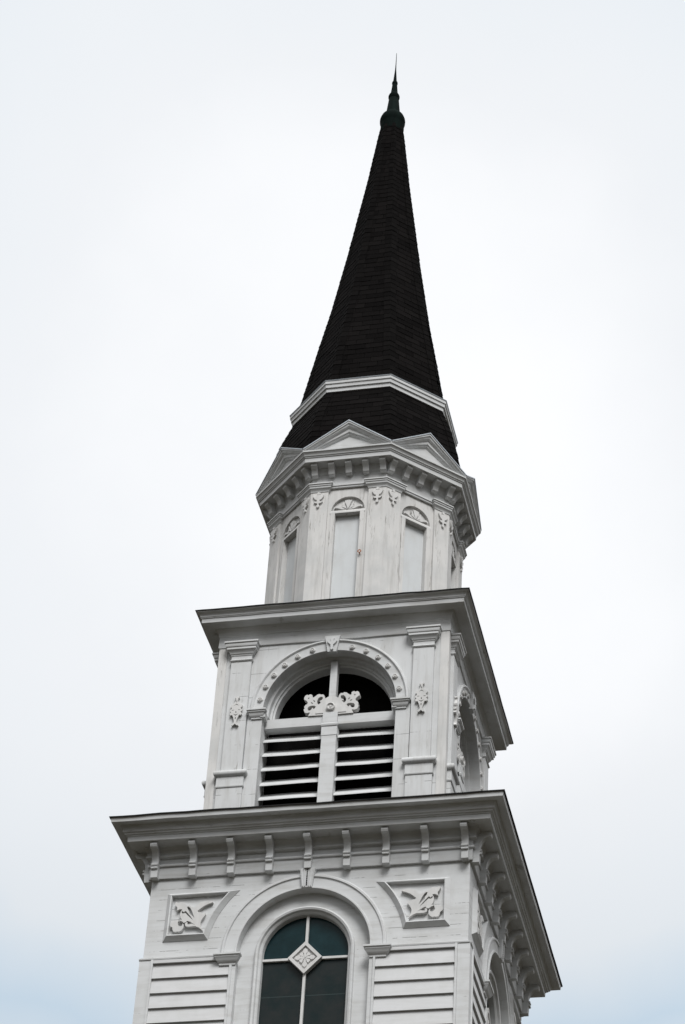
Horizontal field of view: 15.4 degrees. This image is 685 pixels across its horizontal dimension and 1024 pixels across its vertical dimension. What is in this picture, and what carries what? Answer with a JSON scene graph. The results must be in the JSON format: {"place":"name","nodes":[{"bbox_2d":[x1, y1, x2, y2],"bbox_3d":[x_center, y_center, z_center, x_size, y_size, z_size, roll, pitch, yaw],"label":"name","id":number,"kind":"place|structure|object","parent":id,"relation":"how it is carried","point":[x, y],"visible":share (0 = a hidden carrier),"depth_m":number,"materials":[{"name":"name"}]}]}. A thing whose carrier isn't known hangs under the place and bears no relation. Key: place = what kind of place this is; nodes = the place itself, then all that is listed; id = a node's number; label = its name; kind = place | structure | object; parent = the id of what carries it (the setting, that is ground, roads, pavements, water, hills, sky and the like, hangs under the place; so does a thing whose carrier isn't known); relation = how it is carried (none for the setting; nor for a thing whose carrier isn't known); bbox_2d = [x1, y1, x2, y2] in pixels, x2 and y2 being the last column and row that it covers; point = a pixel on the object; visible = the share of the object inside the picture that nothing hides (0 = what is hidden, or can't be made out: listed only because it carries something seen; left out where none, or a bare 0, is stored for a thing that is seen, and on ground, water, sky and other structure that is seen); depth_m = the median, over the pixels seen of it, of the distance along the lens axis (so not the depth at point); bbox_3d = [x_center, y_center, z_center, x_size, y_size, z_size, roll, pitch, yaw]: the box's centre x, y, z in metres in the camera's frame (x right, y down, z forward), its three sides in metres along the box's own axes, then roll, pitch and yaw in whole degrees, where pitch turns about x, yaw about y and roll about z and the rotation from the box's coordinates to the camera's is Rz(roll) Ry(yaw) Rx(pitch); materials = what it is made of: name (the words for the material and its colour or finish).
{"place":"outdoors","nodes":[
{"label":"outdoors","id":0,"kind":"place"},
{"bbox_2d":[109,53,562,1023],"bbox_3d":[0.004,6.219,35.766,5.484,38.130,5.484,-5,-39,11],"label":"church steeple","id":1,"kind":"object","parent":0,"point":[343,847],"visible":1,"depth_m":36.30,"materials":[{"name":"white paint"}]},
{"bbox_2d":[213,868,391,1023],"bbox_3d":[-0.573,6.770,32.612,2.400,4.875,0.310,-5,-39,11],"label":"arched window","id":2,"kind":"structure","parent":1,"relation":"in","point":[304,948],"depth_m":33.42,"materials":[{"name":"white paint"}]},
{"bbox_2d":[482,937,510,1023],"bbox_3d":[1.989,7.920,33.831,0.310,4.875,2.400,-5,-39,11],"label":"arched window","id":3,"kind":"structure","parent":1,"relation":"in","point":[497,1010],"depth_m":35.19,"materials":[{"name":"white paint"}]},
{"bbox_2d":[0,0,684,1023],"label":"sky","id":4,"kind":"structure","parent":0,"point":[183,183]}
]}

